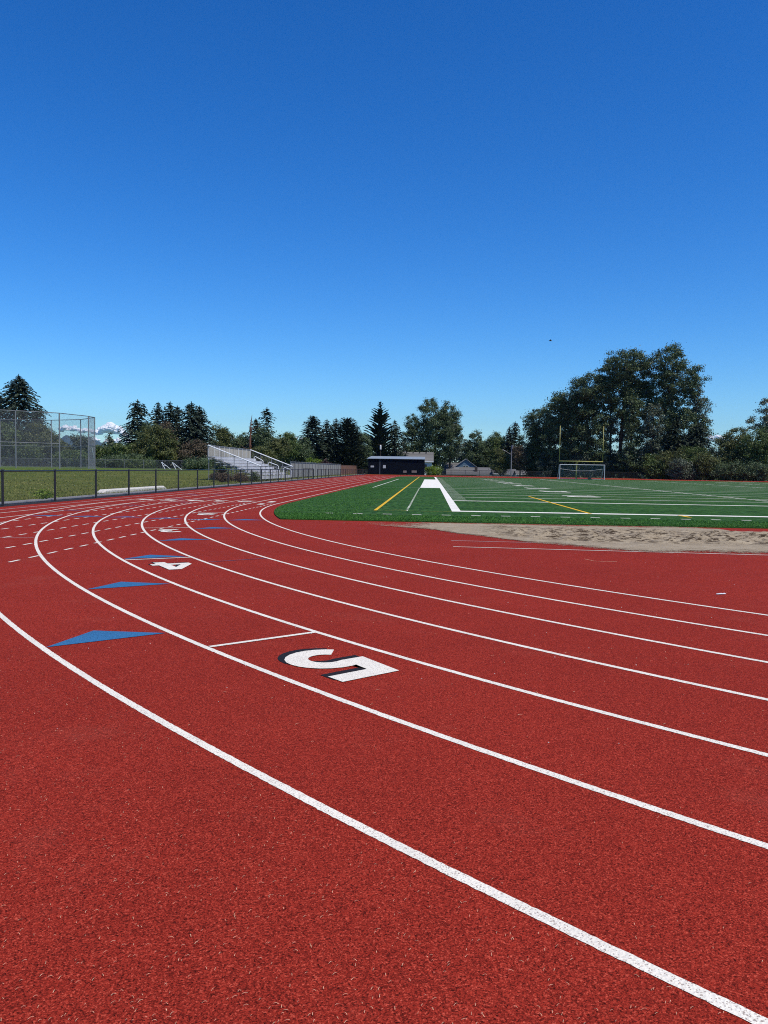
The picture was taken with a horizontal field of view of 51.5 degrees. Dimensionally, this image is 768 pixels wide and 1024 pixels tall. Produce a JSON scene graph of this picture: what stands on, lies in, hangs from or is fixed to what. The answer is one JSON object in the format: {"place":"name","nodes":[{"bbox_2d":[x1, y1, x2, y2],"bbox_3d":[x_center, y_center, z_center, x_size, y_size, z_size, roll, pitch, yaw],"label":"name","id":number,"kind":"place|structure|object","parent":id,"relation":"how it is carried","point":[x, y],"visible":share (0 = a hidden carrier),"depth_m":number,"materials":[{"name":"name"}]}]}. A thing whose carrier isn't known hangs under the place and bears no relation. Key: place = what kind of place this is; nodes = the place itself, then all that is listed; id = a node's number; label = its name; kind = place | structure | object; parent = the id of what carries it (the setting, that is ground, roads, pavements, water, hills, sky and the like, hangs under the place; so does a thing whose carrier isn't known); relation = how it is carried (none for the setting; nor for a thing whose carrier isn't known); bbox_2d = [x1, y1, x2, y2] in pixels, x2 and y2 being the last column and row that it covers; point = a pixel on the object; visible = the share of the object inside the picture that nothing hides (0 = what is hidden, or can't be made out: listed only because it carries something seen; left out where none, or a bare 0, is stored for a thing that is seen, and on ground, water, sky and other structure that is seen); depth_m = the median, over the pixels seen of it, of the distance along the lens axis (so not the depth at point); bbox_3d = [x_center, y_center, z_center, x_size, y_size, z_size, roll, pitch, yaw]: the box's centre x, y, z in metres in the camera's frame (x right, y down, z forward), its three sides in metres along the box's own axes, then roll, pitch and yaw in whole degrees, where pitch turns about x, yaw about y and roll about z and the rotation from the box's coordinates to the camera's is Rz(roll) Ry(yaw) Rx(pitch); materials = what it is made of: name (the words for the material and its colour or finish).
{"place":"outdoors","nodes":[
{"label":"outdoors","id":0,"kind":"place"},
{"bbox_2d":[58,425,90,432],"bbox_3d":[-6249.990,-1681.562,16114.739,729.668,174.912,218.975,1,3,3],"label":"cloud","id":1,"kind":"structure","parent":0,"point":[73,429],"depth_m":16063.23,"materials":[{"name":"white"}]},
{"bbox_2d":[91,422,127,436],"bbox_3d":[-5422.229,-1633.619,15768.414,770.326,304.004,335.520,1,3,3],"label":"cloud","id":2,"kind":"structure","parent":0,"point":[111,427],"depth_m":15702.60,"materials":[{"name":"white"}]},
{"bbox_2d":[0,474,365,506],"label":"path","id":3,"kind":"structure","parent":0,"point":[136,494],"depth_m":35.83,"materials":[{"name":"grey concrete"}]},
{"bbox_2d":[0,464,716,501],"bbox_3d":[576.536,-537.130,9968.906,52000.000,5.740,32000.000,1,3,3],"label":"ground","id":4,"kind":"structure","parent":0,"point":[36,477],"depth_m":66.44,"materials":[{"name":"green plant"}]},
{"bbox_2d":[1,420,23,465],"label":"leafy tree","id":5,"kind":"object","parent":4,"relation":"on","point":[7,433],"visible":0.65,"depth_m":143.24,"materials":[{"name":"green plant"}]},
{"bbox_2d":[0,374,51,465],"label":"conifer","id":6,"kind":"object","parent":4,"relation":"on","point":[16,390],"visible":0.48,"depth_m":156.48,"materials":[{"name":"green plant"}]},
{"bbox_2d":[7,407,56,466],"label":"leafy tree","id":7,"kind":"object","parent":4,"relation":"on","point":[37,414],"visible":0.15,"depth_m":154.83,"materials":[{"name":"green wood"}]},
{"bbox_2d":[21,421,67,466],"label":"leafy tree","id":8,"kind":"object","parent":4,"relation":"on","point":[40,436],"visible":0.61,"depth_m":144.47,"materials":[{"name":"green plant"}]},
{"bbox_2d":[0,410,94,468],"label":"backstop","id":9,"kind":"object","parent":4,"relation":"on","point":[89,460],"visible":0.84,"depth_m":105.69,"materials":[{"name":"metal"}]},
{"bbox_2d":[48,447,89,466],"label":"bush","id":10,"kind":"object","parent":4,"relation":"on","point":[56,457],"visible":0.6,"depth_m":141.00,"materials":[{"name":"green plant"}]},
{"bbox_2d":[66,433,98,466],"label":"leafy tree","id":11,"kind":"object","parent":4,"relation":"on","point":[77,439],"visible":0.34,"depth_m":152.38,"materials":[{"name":"green plant"}]},
{"bbox_2d":[86,443,111,463],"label":"leafy tree","id":12,"kind":"object","parent":4,"relation":"on","point":[99,450],"visible":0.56,"depth_m":147.68,"materials":[{"name":"green plant"}]},
{"bbox_2d":[95,452,130,467],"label":"bush","id":13,"kind":"object","parent":4,"relation":"on","point":[116,464],"visible":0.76,"depth_m":133.75,"materials":[{"name":"green plant"}]},
{"bbox_2d":[108,441,137,456],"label":"leafy tree","id":14,"kind":"object","parent":4,"relation":"on","point":[119,448],"visible":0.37,"depth_m":145.89,"materials":[{"name":"green plant"}]},
{"bbox_2d":[2,458,258,472],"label":"chainlink fence","id":15,"kind":"object","parent":4,"relation":"on","point":[117,461],"visible":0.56,"depth_m":131.45,"materials":[{"name":"metal"}]},
{"bbox_2d":[97,486,166,493],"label":"concrete beam","id":16,"kind":"structure","parent":4,"relation":"on","point":[124,489],"depth_m":39.84,"materials":[{"name":"white concrete"}]},
{"bbox_2d":[120,452,147,467],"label":"leafy tree","id":17,"kind":"object","parent":4,"relation":"on","point":[129,456],"visible":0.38,"depth_m":141.74,"materials":[{"name":"green plant"}]},
{"bbox_2d":[116,399,159,467],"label":"conifer","id":18,"kind":"object","parent":4,"relation":"on","point":[134,424],"visible":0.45,"depth_m":157.55,"materials":[{"name":"green plant"}]},
{"bbox_2d":[128,456,158,468],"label":"bush","id":19,"kind":"object","parent":4,"relation":"on","point":[146,463],"visible":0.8,"depth_m":134.53,"materials":[{"name":"green plant"}]},
{"bbox_2d":[133,421,155,450],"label":"leafy tree","id":20,"kind":"object","parent":4,"relation":"on","point":[145,424],"visible":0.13,"depth_m":154.87,"materials":[{"name":"green plant"}]},
{"bbox_2d":[129,423,180,467],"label":"leafy tree","id":21,"kind":"object","parent":4,"relation":"on","point":[165,449],"visible":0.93,"depth_m":145.85,"materials":[{"name":"green plant"}]},
{"bbox_2d":[0,469,313,505],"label":"chainlink fence","id":22,"kind":"object","parent":4,"relation":"on","point":[2,471],"visible":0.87,"depth_m":35.80,"materials":[{"name":"black metal"}]},
{"bbox_2d":[147,402,172,467],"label":"conifer","id":23,"kind":"object","parent":4,"relation":"on","point":[157,411],"visible":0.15,"depth_m":159.61,"materials":[{"name":"green plant"}]},
{"bbox_2d":[156,420,178,467],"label":"leafy tree","id":24,"kind":"object","parent":4,"relation":"on","point":[165,425],"visible":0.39,"depth_m":149.12,"materials":[{"name":"green plant"}]},
{"bbox_2d":[156,402,181,467],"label":"conifer","id":25,"kind":"object","parent":4,"relation":"on","point":[170,415],"visible":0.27,"depth_m":158.57,"materials":[{"name":"green plant"}]},
{"bbox_2d":[0,474,360,504],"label":"kerb","id":26,"kind":"structure","parent":4,"relation":"on","point":[57,498],"depth_m":36.49,"materials":[{"name":"concrete"}]},
{"bbox_2d":[169,401,213,468],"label":"conifer","id":27,"kind":"object","parent":4,"relation":"on","point":[191,431],"visible":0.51,"depth_m":155.92,"materials":[{"name":"green plant"}]},
{"bbox_2d":[176,438,208,461],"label":"leafy tree","id":28,"kind":"object","parent":4,"relation":"on","point":[198,450],"visible":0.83,"depth_m":146.44,"materials":[{"name":"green plant"}]},
{"bbox_2d":[181,455,217,469],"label":"bush","id":29,"kind":"object","parent":4,"relation":"on","point":[192,463],"visible":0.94,"depth_m":128.34,"materials":[{"name":"green plant"}]},
{"bbox_2d":[179,405,219,468],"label":"conifer","id":30,"kind":"object","parent":4,"relation":"on","point":[209,439],"visible":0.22,"depth_m":159.35,"materials":[{"name":"green plant"}]},
{"bbox_2d":[209,470,232,481],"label":"bush","id":31,"kind":"object","parent":4,"relation":"on","point":[221,476],"visible":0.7,"depth_m":68.45,"materials":[{"name":"green plant"}]},
{"bbox_2d":[209,423,233,466],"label":"leafy tree","id":32,"kind":"object","parent":4,"relation":"on","point":[222,436],"visible":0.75,"depth_m":171.16,"materials":[{"name":"green plant"}]},
{"bbox_2d":[208,445,293,480],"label":"bleachers","id":33,"kind":"object","parent":4,"relation":"on","point":[238,458],"visible":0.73,"depth_m":80.45,"materials":[{"name":"metal"}]},
{"bbox_2d":[242,419,262,466],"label":"conifer","id":34,"kind":"object","parent":4,"relation":"on","point":[256,423],"visible":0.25,"depth_m":170.65,"materials":[{"name":"green plant"}]},
{"bbox_2d":[251,426,276,454],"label":"leafy tree","id":35,"kind":"object","parent":4,"relation":"on","point":[262,438],"visible":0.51,"depth_m":168.35,"materials":[{"name":"green plant"}]},
{"bbox_2d":[249,444,280,466],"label":"leafy tree","id":36,"kind":"object","parent":4,"relation":"on","point":[264,450],"visible":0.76,"depth_m":150.16,"materials":[{"name":"green plant"}]},
{"bbox_2d":[258,407,286,468],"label":"conifer","id":37,"kind":"object","parent":4,"relation":"on","point":[266,419],"visible":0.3,"depth_m":172.80,"materials":[{"name":"green plant"}]},
{"bbox_2d":[263,437,293,467],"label":"leafy tree","id":38,"kind":"object","parent":4,"relation":"on","point":[283,448],"visible":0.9,"depth_m":160.57,"materials":[{"name":"green plant"}]},
{"bbox_2d":[277,431,304,468],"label":"leafy tree","id":39,"kind":"object","parent":4,"relation":"on","point":[296,449],"visible":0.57,"depth_m":172.06,"materials":[{"name":"green plant"}]},
{"bbox_2d":[290,435,316,462],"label":"leafy tree","id":40,"kind":"object","parent":4,"relation":"on","point":[306,451],"visible":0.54,"depth_m":175.73,"materials":[{"name":"green plant"}]},
{"bbox_2d":[296,415,331,461],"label":"conifer","id":41,"kind":"object","parent":4,"relation":"on","point":[313,428],"visible":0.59,"depth_m":184.69,"materials":[{"name":"green plant"}]},
{"bbox_2d":[290,461,340,477],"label":"slatted fence","id":42,"kind":"object","parent":4,"relation":"on","point":[314,466],"visible":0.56,"depth_m":118.76,"materials":[{"name":"metal"}]},
{"bbox_2d":[316,420,341,463],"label":"conifer","id":43,"kind":"object","parent":4,"relation":"on","point":[327,429],"visible":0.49,"depth_m":187.69,"materials":[{"name":"green plant"}]},
{"bbox_2d":[326,419,343,462],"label":"conifer","id":44,"kind":"object","parent":4,"relation":"on","point":[334,426],"visible":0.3,"depth_m":189.47,"materials":[{"name":"green plant"}]},
{"bbox_2d":[317,469,367,478],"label":"chainlink fence","id":45,"kind":"object","parent":4,"relation":"on","point":[336,471],"visible":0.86,"depth_m":114.36,"materials":[{"name":"black metal"}]},
{"bbox_2d":[327,417,367,467],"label":"conifer","id":46,"kind":"object","parent":4,"relation":"on","point":[345,439],"visible":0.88,"depth_m":187.09,"materials":[{"name":"green plant"}]},
{"bbox_2d":[341,465,357,474],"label":"board fence","id":47,"kind":"object","parent":4,"relation":"on","point":[350,468],"visible":0.76,"depth_m":168.40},
{"bbox_2d":[342,423,367,470],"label":"conifer","id":48,"kind":"object","parent":4,"relation":"on","point":[360,466],"visible":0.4,"depth_m":189.28,"materials":[{"name":"green plant"}]},
{"bbox_2d":[355,432,373,473],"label":"leafy tree","id":49,"kind":"object","parent":4,"relation":"on","point":[366,439],"visible":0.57,"depth_m":191.16,"materials":[{"name":"green plant"}]},
{"bbox_2d":[362,401,408,471],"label":"conifer","id":50,"kind":"object","parent":4,"relation":"on","point":[379,431],"visible":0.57,"depth_m":203.01,"materials":[{"name":"green plant"}]},
{"bbox_2d":[382,420,405,474],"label":"conifer","id":51,"kind":"object","parent":4,"relation":"on","point":[395,431],"visible":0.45,"depth_m":202.89,"materials":[{"name":"green plant"}]},
{"bbox_2d":[24,443,766,480],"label":"woodland","id":52,"kind":"object","parent":4,"relation":"on","point":[613,451],"visible":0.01,"depth_m":229.04,"materials":[{"name":"green plant"}]},
{"bbox_2d":[400,413,425,451],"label":"leafy tree","id":53,"kind":"object","parent":4,"relation":"on","point":[415,446],"visible":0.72,"depth_m":210.04,"materials":[{"name":"green plant"}]},
{"bbox_2d":[398,452,433,474],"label":"house","id":54,"kind":"structure","parent":4,"relation":"on","point":[429,458],"depth_m":204.87,"materials":[{"name":"white"}]},
{"bbox_2d":[425,464,443,474],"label":"bush","id":55,"kind":"object","parent":4,"relation":"on","point":[432,469],"visible":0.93,"depth_m":181.93,"materials":[{"name":"green plant"}]},
{"bbox_2d":[409,397,464,467],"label":"leafy tree","id":56,"kind":"object","parent":4,"relation":"on","point":[435,434],"visible":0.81,"depth_m":209.56,"materials":[{"name":"green plant"}]},
{"bbox_2d":[440,419,465,475],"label":"leafy tree","id":57,"kind":"object","parent":4,"relation":"on","point":[455,430],"visible":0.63,"depth_m":210.49,"materials":[{"name":"green plant"}]},
{"bbox_2d":[442,459,492,475],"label":"house","id":58,"kind":"structure","parent":4,"relation":"on","point":[463,466],"depth_m":211.75,"materials":[{"name":"grey"}]},
{"bbox_2d":[461,429,489,465],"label":"leafy tree","id":59,"kind":"object","parent":4,"relation":"on","point":[474,458],"visible":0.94,"depth_m":219.08,"materials":[{"name":"green plant"}]},
{"bbox_2d":[475,439,497,466],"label":"leafy tree","id":60,"kind":"object","parent":4,"relation":"on","point":[488,458],"visible":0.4,"depth_m":222.81,"materials":[{"name":"green plant"}]},
{"bbox_2d":[437,470,550,476],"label":"chainlink fence","id":61,"kind":"object","parent":4,"relation":"on","point":[497,474],"visible":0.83,"depth_m":174.00,"materials":[{"name":"black metal"}]},
{"bbox_2d":[485,430,505,464],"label":"leafy tree","id":62,"kind":"object","parent":4,"relation":"on","point":[496,440],"visible":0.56,"depth_m":221.91,"materials":[{"name":"green plant"}]},
{"bbox_2d":[488,448,510,475],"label":"leafy tree","id":63,"kind":"object","parent":4,"relation":"on","point":[502,465],"visible":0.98,"depth_m":193.60,"materials":[{"name":"green plant"}]},
{"bbox_2d":[502,426,516,470],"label":"conifer","id":64,"kind":"object","parent":4,"relation":"on","point":[509,436],"visible":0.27,"depth_m":219.25,"materials":[{"name":"green plant"}]},
{"bbox_2d":[502,421,525,470],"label":"conifer","id":65,"kind":"object","parent":4,"relation":"on","point":[515,436],"visible":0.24,"depth_m":218.78,"materials":[{"name":"green plant"}]},
{"bbox_2d":[510,445,528,475],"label":"leafy tree","id":66,"kind":"object","parent":4,"relation":"on","point":[518,462],"visible":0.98,"depth_m":187.61,"materials":[{"name":"green plant"}]},
{"bbox_2d":[517,406,559,476],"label":"leafy tree","id":67,"kind":"object","parent":4,"relation":"on","point":[534,447],"visible":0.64,"depth_m":188.28,"materials":[{"name":"green plant"}]},
{"bbox_2d":[532,450,567,476],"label":"bush","id":68,"kind":"object","parent":4,"relation":"on","point":[552,464],"visible":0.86,"depth_m":182.12,"materials":[{"name":"green plant"}]},
{"bbox_2d":[536,388,591,476],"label":"leafy tree","id":69,"kind":"object","parent":4,"relation":"on","point":[554,423],"visible":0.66,"depth_m":181.77,"materials":[{"name":"green plant"}]},
{"bbox_2d":[560,451,596,477],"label":"bush","id":70,"kind":"object","parent":4,"relation":"on","point":[576,458],"visible":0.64,"depth_m":178.98,"materials":[{"name":"green plant"}]},
{"bbox_2d":[560,369,613,476],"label":"leafy tree","id":71,"kind":"object","parent":4,"relation":"on","point":[591,398],"visible":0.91,"depth_m":177.16,"materials":[{"name":"green plant"}]},
{"bbox_2d":[588,452,624,477],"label":"bush","id":72,"kind":"object","parent":4,"relation":"on","point":[609,468],"visible":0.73,"depth_m":177.54,"materials":[{"name":"green plant"}]},
{"bbox_2d":[591,392,628,477],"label":"leafy tree","id":73,"kind":"object","parent":4,"relation":"on","point":[611,429],"visible":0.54,"depth_m":177.90,"materials":[{"name":"green plant"}]},
{"bbox_2d":[592,347,659,477],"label":"leafy tree","id":74,"kind":"object","parent":4,"relation":"on","point":[618,378],"visible":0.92,"depth_m":175.05,"materials":[{"name":"green plant"}]},
{"bbox_2d":[613,395,645,477],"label":"leafy tree","id":75,"kind":"object","parent":4,"relation":"on","point":[631,429],"visible":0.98,"depth_m":173.51,"materials":[{"name":"green plant"}]},
{"bbox_2d":[614,458,646,478],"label":"bush","id":76,"kind":"object","parent":4,"relation":"on","point":[627,470],"visible":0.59,"depth_m":175.02,"materials":[{"name":"green plant"}]},
{"bbox_2d":[634,402,667,478],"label":"leafy tree","id":77,"kind":"object","parent":4,"relation":"on","point":[653,445],"visible":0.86,"depth_m":171.75,"materials":[{"name":"green plant"}]},
{"bbox_2d":[641,453,670,478],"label":"bush","id":78,"kind":"object","parent":4,"relation":"on","point":[650,467],"visible":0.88,"depth_m":164.95,"materials":[{"name":"green plant"}]},
{"bbox_2d":[564,471,751,480],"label":"chainlink fence","id":79,"kind":"object","parent":4,"relation":"on","point":[623,474],"visible":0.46,"depth_m":172.58,"materials":[{"name":"black metal"}]},
{"bbox_2d":[655,447,690,479],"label":"bush","id":80,"kind":"object","parent":4,"relation":"on","point":[668,455],"visible":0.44,"depth_m":163.29,"materials":[{"name":"green plant"}]},
{"bbox_2d":[657,418,689,478],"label":"conifer","id":81,"kind":"object","parent":4,"relation":"on","point":[676,431],"visible":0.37,"depth_m":169.45,"materials":[{"name":"green plant"}]},
{"bbox_2d":[634,340,717,478],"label":"leafy tree","id":82,"kind":"object","parent":4,"relation":"on","point":[670,381],"visible":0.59,"depth_m":172.77,"materials":[{"name":"green plant"}]},
{"bbox_2d":[665,457,698,479],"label":"bush","id":83,"kind":"object","parent":4,"relation":"on","point":[682,468],"visible":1,"depth_m":157.57,"materials":[{"name":"green plant"}]},
{"bbox_2d":[680,445,714,479],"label":"bush","id":84,"kind":"object","parent":4,"relation":"on","point":[693,451],"visible":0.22,"depth_m":161.72,"materials":[{"name":"green plant"}]},
{"bbox_2d":[684,381,715,443],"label":"leafy tree","id":85,"kind":"object","parent":4,"relation":"on","point":[698,409],"visible":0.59,"depth_m":172.91,"materials":[{"name":"green plant"}]},
{"bbox_2d":[683,421,718,479],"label":"conifer","id":86,"kind":"object","parent":4,"relation":"on","point":[701,441],"visible":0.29,"depth_m":168.83,"materials":[{"name":"green plant"}]},
{"bbox_2d":[692,451,723,479],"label":"bush","id":87,"kind":"object","parent":4,"relation":"on","point":[705,464],"visible":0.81,"depth_m":156.83,"materials":[{"name":"green plant"}]},
{"bbox_2d":[708,457,745,480],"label":"bush","id":88,"kind":"object","parent":4,"relation":"on","point":[724,471],"visible":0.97,"depth_m":155.01,"materials":[{"name":"green plant"}]},
{"bbox_2d":[708,426,753,464],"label":"leafy tree","id":89,"kind":"object","parent":4,"relation":"on","point":[728,441],"visible":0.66,"depth_m":161.08,"materials":[{"name":"green plant"}]},
{"bbox_2d":[729,425,767,480],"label":"leafy tree","id":90,"kind":"object","parent":4,"relation":"on","point":[757,449],"visible":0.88,"depth_m":158.08,"materials":[{"name":"green plant"}]},
{"bbox_2d":[730,459,767,480],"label":"bush","id":91,"kind":"object","parent":4,"relation":"on","point":[750,471],"visible":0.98,"depth_m":152.56,"materials":[{"name":"green plant"}]},
{"bbox_2d":[745,398,767,435],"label":"leafy tree","id":92,"kind":"object","parent":4,"relation":"on","point":[764,419],"visible":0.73,"depth_m":162.87,"materials":[{"name":"green plant"}]},
{"bbox_2d":[0,474,767,1023],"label":"running track","id":93,"kind":"structure","parent":0,"point":[244,638],"depth_m":3.75,"materials":[{"name":"red rubber"}]},
{"bbox_2d":[0,0,767,467],"label":"sky","id":94,"kind":"structure","parent":0,"point":[329,210],"materials":[{"name":"blue"}]},
{"bbox_2d":[367,456,424,474],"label":"shed","id":95,"kind":"structure","parent":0,"point":[394,465],"depth_m":177.85,"materials":[{"name":"blue metal"}]},
{"bbox_2d":[388,462,401,474],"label":"roller door","id":96,"kind":"structure","parent":95,"relation":"in","point":[393,467],"depth_m":177.84,"materials":[{"name":"black metal"}]},
{"bbox_2d":[274,476,767,528],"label":"football field","id":97,"kind":"structure","parent":0,"point":[630,500],"depth_m":36.85,"materials":[{"name":"green plastic"}]},
{"bbox_2d":[275,486,767,527],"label":"turf fibres","id":98,"kind":"object","parent":97,"relation":"on","point":[352,516],"visible":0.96,"depth_m":22.66,"materials":[{"name":"green plastic"}]},
{"bbox_2d":[557,464,604,479],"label":"soccer goal","id":99,"kind":"object","parent":97,"relation":"on","point":[582,472],"visible":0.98,"depth_m":134.13,"materials":[{"name":"white metal"}]},
{"bbox_2d":[559,426,603,478],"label":"goal post","id":100,"kind":"object","parent":97,"relation":"on","point":[580,461],"visible":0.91,"depth_m":134.10,"materials":[{"name":"yellow metal"}]},
{"bbox_2d":[343,522,767,553],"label":"sand","id":101,"kind":"structure","parent":0,"point":[664,538],"depth_m":17.18,"materials":[{"name":"beige sand"}]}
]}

